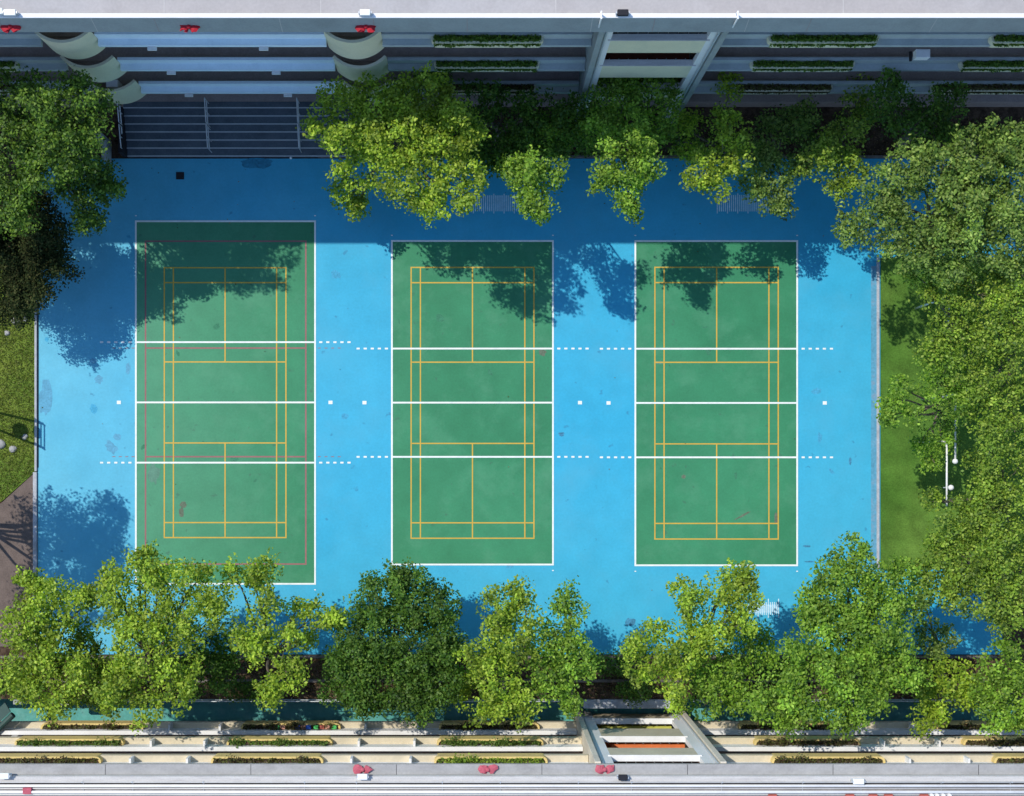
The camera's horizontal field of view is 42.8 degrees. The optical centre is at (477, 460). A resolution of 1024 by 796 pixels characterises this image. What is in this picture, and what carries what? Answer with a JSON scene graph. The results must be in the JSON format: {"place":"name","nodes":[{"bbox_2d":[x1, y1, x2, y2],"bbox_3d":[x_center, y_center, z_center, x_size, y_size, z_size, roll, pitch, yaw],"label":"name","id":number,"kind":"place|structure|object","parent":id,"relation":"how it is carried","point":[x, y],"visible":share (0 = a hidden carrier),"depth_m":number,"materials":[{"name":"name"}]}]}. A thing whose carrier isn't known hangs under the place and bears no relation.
{"place":"outdoors","nodes":[
{"label":"outdoors","id":0,"kind":"place"},
{"bbox_2d":[0,475,32,646],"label":"paved path","id":1,"kind":"structure","parent":0,"point":[16,526],"depth_m":65.00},
{"bbox_2d":[0,647,32,691],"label":"terrace strip","id":2,"kind":"object","parent":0,"point":[4,651],"depth_m":65.00,"materials":[{"name":"concrete"}]},
{"bbox_2d":[0,266,34,501],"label":"rough grass bank","id":3,"kind":"structure","parent":0,"point":[26,476],"depth_m":64.97,"materials":[{"name":"green plant"}]},
{"bbox_2d":[0,309,33,500],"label":"grass tufts","id":4,"kind":"object","parent":3,"relation":"on","point":[15,361],"visible":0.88,"depth_m":64.92,"materials":[{"name":"green plant"}]},
{"bbox_2d":[0,174,84,335],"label":"casuarina tree","id":5,"kind":"object","parent":3,"relation":"on","point":[25,261],"visible":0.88,"depth_m":60.33,"materials":[{"name":"green plant"}]},
{"bbox_2d":[0,699,1021,725],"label":"teal walkway","id":6,"kind":"structure","parent":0,"point":[220,711],"depth_m":67.20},
{"bbox_2d":[0,0,1023,123],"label":"school building","id":7,"kind":"structure","parent":0,"point":[242,50],"depth_m":53.93,"materials":[{"name":"white tile"}]},
{"bbox_2d":[433,34,540,47],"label":"planter plants","id":8,"kind":"object","parent":7,"relation":"attached to","point":[487,38],"visible":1,"depth_m":53.43,"materials":[{"name":"green plant"}]},
{"bbox_2d":[436,59,537,72],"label":"planter plants","id":9,"kind":"object","parent":7,"relation":"attached to","point":[496,63],"visible":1,"depth_m":56.86,"materials":[{"name":"green plant"}]},
{"bbox_2d":[441,83,533,94],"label":"planter plants","id":10,"kind":"object","parent":7,"relation":"attached to","point":[513,87],"visible":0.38,"depth_m":60.38,"materials":[{"name":"green plant"}]},
{"bbox_2d":[738,83,831,94],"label":"planter plants","id":11,"kind":"object","parent":7,"relation":"on","point":[767,87],"visible":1,"depth_m":60.40,"materials":[{"name":"green plant"}]},
{"bbox_2d":[752,59,853,72],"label":"planter plants","id":12,"kind":"object","parent":7,"relation":"attached to","point":[795,64],"visible":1,"depth_m":56.87,"materials":[{"name":"green plant"}]},
{"bbox_2d":[769,34,877,48],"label":"planter plants","id":13,"kind":"object","parent":7,"relation":"attached to","point":[846,38],"visible":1,"depth_m":53.43,"materials":[{"name":"green plant"}]},
{"bbox_2d":[909,49,929,60],"bbox_3d":[18.751,-17.203,55.325,0.720,0.550,0.400,0,90,0],"label":"air conditioner","id":14,"kind":"object","parent":7,"relation":"attached to","point":[921,54],"visible":1,"depth_m":55.05,"materials":[{"name":"white paint"}]},
{"bbox_2d":[934,83,1023,94],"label":"planter plants","id":15,"kind":"object","parent":7,"relation":"attached to","point":[1004,86],"visible":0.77,"depth_m":60.40,"materials":[{"name":"green plant"}]},
{"bbox_2d":[960,60,1023,72],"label":"planter plants","id":16,"kind":"object","parent":7,"relation":"attached to","point":[999,63],"visible":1,"depth_m":56.86,"materials":[{"name":"green plant"}]},
{"bbox_2d":[993,34,1023,47],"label":"planter plants","id":17,"kind":"object","parent":7,"relation":"attached to","point":[1012,38],"visible":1,"depth_m":53.42,"materials":[{"name":"green plant"}]},
{"bbox_2d":[0,107,1023,698],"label":"terrace","id":18,"kind":"structure","parent":0,"point":[1012,113],"depth_m":65.06,"materials":[{"name":"concrete"}]},
{"bbox_2d":[33,472,37,646],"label":"court kerb","id":19,"kind":"structure","parent":18,"relation":"on","point":[35,519],"depth_m":64.90,"materials":[{"name":"concrete"}]},
{"bbox_2d":[34,300,37,470],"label":"court kerb","id":20,"kind":"structure","parent":18,"relation":"on","point":[35,395],"depth_m":64.90,"materials":[{"name":"concrete"}]},
{"bbox_2d":[0,563,123,727],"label":"broadleaf tree","id":21,"kind":"object","parent":18,"relation":"on","point":[41,660],"visible":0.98,"depth_m":57.42,"materials":[{"name":"green plant"}]},
{"bbox_2d":[0,63,128,240],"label":"broadleaf tree","id":22,"kind":"object","parent":18,"relation":"on","point":[57,151],"visible":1,"depth_m":55.48,"materials":[{"name":"green plant"}]},
{"bbox_2d":[58,615,120,714],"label":"broadleaf tree","id":23,"kind":"object","parent":18,"relation":"on","point":[80,637],"visible":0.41,"depth_m":59.23,"materials":[{"name":"green plant"}]},
{"bbox_2d":[83,538,240,735],"bbox_3d":[-13.767,7.735,60.521,6.606,9.377,8.622,0,90,0],"label":"broadleaf tree","id":24,"kind":"object","parent":18,"relation":"on","point":[123,684],"visible":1,"depth_m":57.06,"materials":[{"name":"green plant"}]},
{"bbox_2d":[173,627,248,700],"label":"broadleaf tree","id":25,"kind":"object","parent":18,"relation":"on","point":[225,663],"visible":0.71,"depth_m":60.03,"materials":[{"name":"green plant"}]},
{"bbox_2d":[118,102,362,157],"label":"grandstand steps","id":26,"kind":"structure","parent":18,"relation":"on","point":[237,130],"depth_m":64.48,"materials":[{"name":"concrete"}]},
{"bbox_2d":[223,674,259,703],"bbox_3d":[-11.504,11.173,64.247,2.148,1.726,1.406,0,90,0],"label":"shrub","id":27,"kind":"object","parent":18,"relation":"on","point":[242,687],"visible":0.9,"depth_m":63.82,"materials":[{"name":"green plant"}]},
{"bbox_2d":[215,547,357,713],"bbox_3d":[-9.485,7.451,61.079,6.623,8.199,6.052,40,90,0],"label":"broadleaf tree","id":28,"kind":"object","parent":18,"relation":"on","point":[251,646],"visible":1,"depth_m":58.04,"materials":[{"name":"green plant"}]},
{"bbox_2d":[295,60,491,228],"bbox_3d":[-3.622,-13.727,60.171,8.531,9.948,7.208,0,90,0],"label":"broadleaf tree","id":29,"kind":"object","parent":18,"relation":"on","point":[406,150],"visible":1,"depth_m":56.33,"materials":[{"name":"green plant"}]},
{"bbox_2d":[316,556,474,728],"bbox_3d":[-3.711,8.270,61.286,7.249,7.730,7.802,0,90,0],"label":"dense evergreen tree","id":30,"kind":"object","parent":18,"relation":"on","point":[414,673],"visible":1,"depth_m":58.86,"materials":[{"name":"green plant"}]},
{"bbox_2d":[443,574,550,733],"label":"broadleaf tree","id":31,"kind":"object","parent":18,"relation":"on","point":[499,653],"visible":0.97,"depth_m":57.33,"materials":[{"name":"green plant"}]},
{"bbox_2d":[401,71,595,180],"bbox_3d":[0.690,-15.048,61.641,9.286,6.994,5.371,17,90,0],"label":"broadleaf tree","id":32,"kind":"object","parent":18,"relation":"on","point":[515,135],"visible":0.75,"depth_m":59.11,"materials":[{"name":"green plant"}]},
{"bbox_2d":[2,655,996,657],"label":"planting kerb","id":33,"kind":"structure","parent":18,"relation":"on","point":[612,656],"depth_m":64.90,"materials":[{"name":"grey concrete"}]},
{"bbox_2d":[49,679,987,681],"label":"planting kerb","id":34,"kind":"structure","parent":18,"relation":"on","point":[526,680],"depth_m":64.90,"materials":[{"name":"grey concrete"}]},
{"bbox_2d":[38,159,1023,653],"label":"blue court surface","id":35,"kind":"object","parent":18,"relation":"on","point":[86,501],"visible":0.4,"depth_m":65.00,"materials":[{"name":"paint"}]},
{"bbox_2d":[37,308,38,467],"bbox_3d":[-21.873,-3.904,64.990,0.054,0.020,8.500,0,90,0],"label":"black kerb strip","id":36,"kind":"object","parent":35,"relation":"on","point":[37,390],"visible":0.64,"depth_m":64.98,"materials":[{"name":"concrete"}]},
{"bbox_2d":[39,380,51,415],"bbox_3d":[-21.525,-3.136,64.997,0.729,0.001,1.800,0,90,0],"label":"worn patch","id":37,"kind":"object","parent":35,"relation":"on","point":[45,398],"visible":1,"depth_m":65.00,"materials":[{"name":"blue paint"}]},
{"bbox_2d":[88,129,111,162],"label":"garden wall","id":38,"kind":"structure","parent":35,"relation":"on","point":[106,145],"depth_m":64.11,"materials":[{"name":"grey concrete"}]},
{"bbox_2d":[137,222,313,582],"bbox_3d":[-12.538,-2.889,64.996,8.923,0.001,18.054,0,90,0],"label":"green court","id":39,"kind":"object","parent":35,"relation":"on","point":[198,316],"visible":0.8,"depth_m":65.00,"materials":[{"name":"paint"}]},
{"bbox_2d":[148,463,159,483],"bbox_3d":[-16.090,0.610,64.994,0.591,0.001,1.076,17,90,0],"label":"worn patch","id":40,"kind":"object","parent":39,"relation":"on","point":[153,473],"visible":1,"depth_m":64.99,"materials":[{"name":"green paint"}]},
{"bbox_2d":[100,215,350,589],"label":"white court lines","id":41,"kind":"object","parent":39,"relation":"on","point":[314,402],"visible":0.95,"depth_m":64.99,"materials":[{"name":"paint"}]},
{"bbox_2d":[164,267,286,537],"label":"yellow badminton lines","id":42,"kind":"object","parent":39,"relation":"on","point":[276,403],"visible":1,"depth_m":64.99,"materials":[{"name":"paint"}]},
{"bbox_2d":[145,240,306,564],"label":"faded red lines","id":43,"kind":"object","parent":39,"relation":"on","point":[305,348],"visible":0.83,"depth_m":64.99,"materials":[{"name":"paint"}]},
{"bbox_2d":[241,158,272,168],"bbox_3d":[-10.986,-14.802,64.997,1.619,0.001,0.549,0,90,0],"label":"worn patch","id":44,"kind":"object","parent":35,"relation":"on","point":[262,163],"visible":1,"depth_m":65.00,"materials":[{"name":"blue paint"}]},
{"bbox_2d":[393,242,551,563],"bbox_3d":[-0.240,-2.879,64.996,8.019,0.001,16.112,0,90,0],"label":"green court","id":45,"kind":"object","parent":35,"relation":"on","point":[498,483],"visible":0.8,"depth_m":65.00,"materials":[{"name":"paint"}]},
{"bbox_2d":[357,235,588,570],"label":"white court lines","id":46,"kind":"object","parent":45,"relation":"on","point":[392,402],"visible":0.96,"depth_m":64.99,"materials":[{"name":"paint"}]},
{"bbox_2d":[411,267,534,538],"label":"yellow badminton lines","id":47,"kind":"object","parent":45,"relation":"on","point":[524,403],"visible":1,"depth_m":64.99,"materials":[{"name":"paint"}]},
{"bbox_2d":[473,194,522,212],"bbox_3d":[1.082,-12.796,64.994,2.593,0.001,0.977,0,90,0],"label":"measuring grid marking","id":48,"kind":"object","parent":35,"relation":"on","point":[495,203],"visible":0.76,"depth_m":64.99,"materials":[{"name":"white paint"}]},
{"bbox_2d":[636,242,795,563],"bbox_3d":[11.902,-2.858,64.996,8.058,0.001,16.146,0,90,0],"label":"green court","id":49,"kind":"object","parent":35,"relation":"on","point":[742,314],"visible":1,"depth_m":65.00,"materials":[{"name":"paint"}]},
{"bbox_2d":[600,235,832,571],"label":"white court lines","id":50,"kind":"object","parent":49,"relation":"on","point":[796,402],"visible":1,"depth_m":64.99,"materials":[{"name":"paint"}]},
{"bbox_2d":[654,267,778,539],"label":"yellow badminton lines","id":51,"kind":"object","parent":49,"relation":"on","point":[716,361],"visible":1,"depth_m":64.99,"materials":[{"name":"paint"}]},
{"bbox_2d":[717,193,772,212],"bbox_3d":[13.330,-12.808,64.994,2.797,0.001,1.000,0,90,0],"label":"measuring grid marking","id":52,"kind":"object","parent":35,"relation":"on","point":[739,204],"visible":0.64,"depth_m":64.99,"materials":[{"name":"white paint"}]},
{"bbox_2d":[747,599,778,617],"bbox_3d":[14.241,7.356,64.994,1.574,0.001,0.942,0,90,0],"label":"measuring grid marking","id":53,"kind":"object","parent":35,"relation":"on","point":[768,609],"visible":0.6,"depth_m":64.99,"materials":[{"name":"white paint"}]},
{"bbox_2d":[871,266,875,566],"bbox_3d":[19.746,-2.192,64.998,0.262,0.003,15.000,0,90,0],"label":"worn surface band","id":54,"kind":"object","parent":35,"relation":"on","point":[873,409],"visible":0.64,"depth_m":65.00,"materials":[{"name":"blue paint"}]},
{"bbox_2d":[877,257,878,569],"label":"court kerb","id":55,"kind":"structure","parent":35,"relation":"on","point":[877,411],"depth_m":64.94,"materials":[{"name":"concrete"}]},
{"bbox_2d":[48,115,1023,698],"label":"leaf litter","id":56,"kind":"object","parent":18,"relation":"on","point":[624,661],"visible":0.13,"depth_m":65.01,"materials":[{"name":"brown plant"}]},
{"bbox_2d":[488,103,586,226],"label":"broadleaf tree","id":57,"kind":"object","parent":18,"relation":"on","point":[538,172],"visible":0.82,"depth_m":56.92,"materials":[{"name":"green plant"}]},
{"bbox_2d":[128,698,968,701],"bbox_3d":[4.297,11.835,64.569,43.098,0.981,0.042,0,90,0],"label":"railing","id":58,"kind":"object","parent":18,"relation":"on","point":[450,701],"visible":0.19,"depth_m":64.08,"materials":[{"name":"metal"}]},
{"bbox_2d":[524,575,605,719],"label":"broadleaf tree","id":59,"kind":"object","parent":18,"relation":"on","point":[555,658],"visible":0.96,"depth_m":57.97,"materials":[{"name":"green plant"}]},
{"bbox_2d":[594,648,634,678],"bbox_3d":[6.575,9.969,64.100,2.434,2.015,1.651,0,90,0],"label":"shrub","id":60,"kind":"object","parent":18,"relation":"on","point":[615,667],"visible":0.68,"depth_m":64.00,"materials":[{"name":"green plant"}]},
{"bbox_2d":[572,78,684,229],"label":"broadleaf tree","id":61,"kind":"object","parent":18,"relation":"on","point":[640,134],"visible":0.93,"depth_m":57.83,"materials":[{"name":"green plant"}]},
{"bbox_2d":[583,699,673,708],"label":"concrete slab","id":62,"kind":"structure","parent":18,"relation":"on","point":[619,704],"depth_m":64.97,"materials":[{"name":"grey concrete"}]},
{"bbox_2d":[612,677,654,708],"bbox_3d":[7.670,11.232,64.059,1.793,2.105,1.627,38,90,0],"label":"shrub","id":63,"kind":"object","parent":18,"relation":"on","point":[633,692],"visible":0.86,"depth_m":63.77,"materials":[{"name":"green plant"}]},
{"bbox_2d":[318,155,983,157],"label":"planting kerb","id":64,"kind":"structure","parent":18,"relation":"on","point":[862,156],"depth_m":64.90,"materials":[{"name":"grey concrete"}]},
{"bbox_2d":[659,118,708,159],"bbox_3d":[9.986,-15.585,64.207,2.842,1.831,1.860,25,90,0],"label":"shrub","id":65,"kind":"object","parent":18,"relation":"on","point":[678,139],"visible":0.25,"depth_m":64.03,"materials":[{"name":"green plant"}]},
{"bbox_2d":[618,557,765,719],"bbox_3d":[9.761,7.431,60.829,4.670,8.727,7.801,39,90,0],"label":"broadleaf tree","id":66,"kind":"object","parent":18,"relation":"on","point":[703,640],"visible":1,"depth_m":57.64,"materials":[{"name":"green plant"}]},
{"bbox_2d":[666,71,755,204],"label":"broadleaf tree","id":67,"kind":"object","parent":18,"relation":"on","point":[731,163],"visible":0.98,"depth_m":58.52,"materials":[{"name":"green plant"}]},
{"bbox_2d":[681,618,784,722],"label":"broadleaf tree","id":68,"kind":"object","parent":18,"relation":"on","point":[722,678],"visible":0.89,"depth_m":58.97,"materials":[{"name":"green plant"}]},
{"bbox_2d":[752,657,788,682],"bbox_3d":[14.384,10.106,64.264,2.153,1.737,1.506,7,90,0],"label":"shrub","id":69,"kind":"object","parent":18,"relation":"on","point":[776,672],"visible":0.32,"depth_m":63.78,"materials":[{"name":"green plant"}]},
{"bbox_2d":[733,94,823,220],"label":"broadleaf tree","id":70,"kind":"object","parent":18,"relation":"on","point":[766,156],"visible":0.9,"depth_m":60.00,"materials":[{"name":"green plant"}]},
{"bbox_2d":[788,121,832,156],"bbox_3d":[16.673,-15.758,64.075,2.848,2.097,1.724,18,90,0],"label":"shrub","id":71,"kind":"object","parent":18,"relation":"on","point":[809,135],"visible":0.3,"depth_m":63.88,"materials":[{"name":"green plant"}]},
{"bbox_2d":[792,72,884,207],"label":"broadleaf tree","id":72,"kind":"object","parent":18,"relation":"on","point":[830,142],"visible":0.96,"depth_m":58.48,"materials":[{"name":"green plant"}]},
{"bbox_2d":[745,531,936,741],"bbox_3d":[16.634,8.349,60.261,7.198,9.837,9.653,24,90,0],"label":"broadleaf tree","id":73,"kind":"object","parent":18,"relation":"on","point":[855,621],"visible":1,"depth_m":56.75,"materials":[{"name":"green plant"}]},
{"bbox_2d":[861,65,970,163],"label":"broadleaf tree","id":74,"kind":"object","parent":18,"relation":"on","point":[894,87],"visible":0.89,"depth_m":57.34,"materials":[{"name":"green plant"}]},
{"bbox_2d":[831,111,1023,289],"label":"broadleaf tree","id":75,"kind":"object","parent":18,"relation":"on","point":[944,226],"visible":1,"depth_m":55.50,"materials":[{"name":"green plant"}]},
{"bbox_2d":[902,582,965,671],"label":"broadleaf tree","id":76,"kind":"object","parent":18,"relation":"on","point":[936,651],"visible":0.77,"depth_m":60.74,"materials":[{"name":"green plant"}]},
{"bbox_2d":[905,654,981,741],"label":"broadleaf tree","id":77,"kind":"object","parent":18,"relation":"on","point":[937,709],"visible":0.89,"depth_m":59.19,"materials":[{"name":"green plant"}]},
{"bbox_2d":[966,632,1023,737],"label":"broadleaf tree","id":78,"kind":"object","parent":18,"relation":"on","point":[1004,677],"visible":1,"depth_m":58.11,"materials":[{"name":"green plant"}]},
{"bbox_2d":[880,258,1023,568],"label":"lawn","id":79,"kind":"structure","parent":0,"point":[905,518],"depth_m":64.99,"materials":[{"name":"green plant"}]},
{"bbox_2d":[914,441,953,505],"bbox_3d":[21.815,0.583,62.645,0.490,4.710,3.052,0,90,0],"label":"street lamp","id":80,"kind":"object","parent":79,"relation":"on","point":[949,487],"visible":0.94,"depth_m":60.37,"materials":[{"name":"white metal"}]},
{"bbox_2d":[873,339,1006,475],"bbox_3d":[20.550,-2.533,60.751,5.400,8.866,5.037,35,90,0],"label":"fine leaved tree","id":81,"kind":"object","parent":79,"relation":"on","point":[941,403],"visible":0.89,"depth_m":57.37,"materials":[{"name":"green plant"}]},
{"bbox_2d":[895,257,1023,376],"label":"fine leaved tree","id":82,"kind":"object","parent":79,"relation":"on","point":[953,326],"visible":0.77,"depth_m":56.74,"materials":[{"name":"green plant"}]},
{"bbox_2d":[897,501,1023,641],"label":"fine leaved tree","id":83,"kind":"object","parent":79,"relation":"on","point":[987,581],"visible":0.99,"depth_m":56.94,"materials":[{"name":"green plant"}]},
{"bbox_2d":[918,436,1023,568],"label":"fine leaved tree","id":84,"kind":"object","parent":79,"relation":"on","point":[987,476],"visible":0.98,"depth_m":56.81,"materials":[{"name":"green plant"}]},
{"bbox_2d":[951,251,1023,455],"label":"fine leaved tree","id":85,"kind":"object","parent":79,"relation":"on","point":[1012,386],"visible":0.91,"depth_m":56.16,"materials":[{"name":"green plant"}]},
{"bbox_3d":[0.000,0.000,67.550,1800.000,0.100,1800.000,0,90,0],"label":"ground","id":86,"kind":"structure","parent":0,"visible":0},
{"bbox_2d":[0,708,1023,795],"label":"school building","id":87,"kind":"structure","parent":86,"relation":"on","point":[660,755],"depth_m":57.55,"materials":[{"name":"white tile"}]},
{"bbox_2d":[0,702,15,730],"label":"awning","id":88,"kind":"object","parent":87,"relation":"attached to","point":[5,711],"visible":1,"depth_m":64.31,"materials":[{"name":"green metal"}]},
{"bbox_2d":[0,755,96,762],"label":"planter plants","id":89,"kind":"object","parent":87,"relation":"on","point":[58,760],"visible":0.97,"depth_m":57.49,"materials":[{"name":"green plant"}]},
{"bbox_2d":[16,736,120,746],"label":"planter plants","id":90,"kind":"object","parent":87,"relation":"on","point":[34,742],"visible":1,"depth_m":61.06,"materials":[{"name":"green plant"}]},
{"bbox_2d":[42,721,139,730],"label":"planter plants","id":91,"kind":"object","parent":87,"relation":"on","point":[109,727],"visible":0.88,"depth_m":64.78,"materials":[{"name":"green plant"}]},
{"bbox_2d":[213,753,319,762],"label":"planter plants","id":92,"kind":"object","parent":87,"relation":"on","point":[253,760],"visible":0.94,"depth_m":57.49,"materials":[{"name":"green plant"}]},
{"bbox_2d":[228,736,329,747],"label":"planter plants","id":93,"kind":"object","parent":87,"relation":"on","point":[279,742],"visible":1,"depth_m":61.09,"materials":[{"name":"green plant"}]},
{"bbox_2d":[243,721,336,730],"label":"planter plants","id":94,"kind":"object","parent":87,"relation":"on","point":[272,726],"visible":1,"depth_m":64.71,"materials":[{"name":"green plant"}]},
{"bbox_2d":[478,764,497,773],"bbox_3d":[0.448,12.926,54.600,0.859,0.200,0.416,0,90,0],"label":"ribbon bow","id":95,"kind":"object","parent":87,"relation":"on","point":[485,769],"visible":1,"depth_m":54.57,"materials":[{"name":"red fabric"}]},
{"bbox_2d":[441,721,536,730],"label":"planter plants","id":96,"kind":"object","parent":87,"relation":"on","point":[506,726],"visible":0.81,"depth_m":64.75,"materials":[{"name":"green plant"}]},
{"bbox_2d":[437,753,543,762],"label":"planter plants","id":97,"kind":"object","parent":87,"relation":"on","point":[473,759],"visible":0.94,"depth_m":57.50,"materials":[{"name":"green plant"}]},
{"bbox_2d":[441,734,540,746],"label":"planter plants","id":98,"kind":"object","parent":87,"relation":"on","point":[496,743],"visible":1,"depth_m":61.04,"materials":[{"name":"green plant"}]},
{"bbox_2d":[595,765,613,773],"bbox_3d":[5.337,12.932,54.600,0.812,0.200,0.406,0,90,0],"label":"ribbon bow","id":99,"kind":"object","parent":87,"relation":"on","point":[602,769],"visible":1,"depth_m":54.58,"materials":[{"name":"pink fabric"}]},
{"bbox_2d":[742,720,833,733],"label":"planter plants","id":100,"kind":"object","parent":87,"relation":"on","point":[820,727],"visible":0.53,"depth_m":64.75,"materials":[{"name":"green plant"}]},
{"bbox_2d":[757,735,858,748],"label":"planter plants","id":101,"kind":"object","parent":87,"relation":"on","point":[777,741],"visible":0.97,"depth_m":61.12,"materials":[{"name":"green plant"}]},
{"bbox_2d":[775,752,881,762],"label":"planter plants","id":102,"kind":"object","parent":87,"relation":"on","point":[802,760],"visible":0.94,"depth_m":57.47,"materials":[{"name":"green plant"}]},
{"bbox_2d":[939,719,1019,730],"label":"planter plants","id":103,"kind":"object","parent":87,"relation":"on","point":[967,726],"visible":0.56,"depth_m":64.76,"materials":[{"name":"green plant"}]},
{"bbox_2d":[966,735,1023,746],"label":"planter plants","id":104,"kind":"object","parent":87,"relation":"on","point":[1019,742],"visible":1,"depth_m":61.05,"materials":[{"name":"green plant"}]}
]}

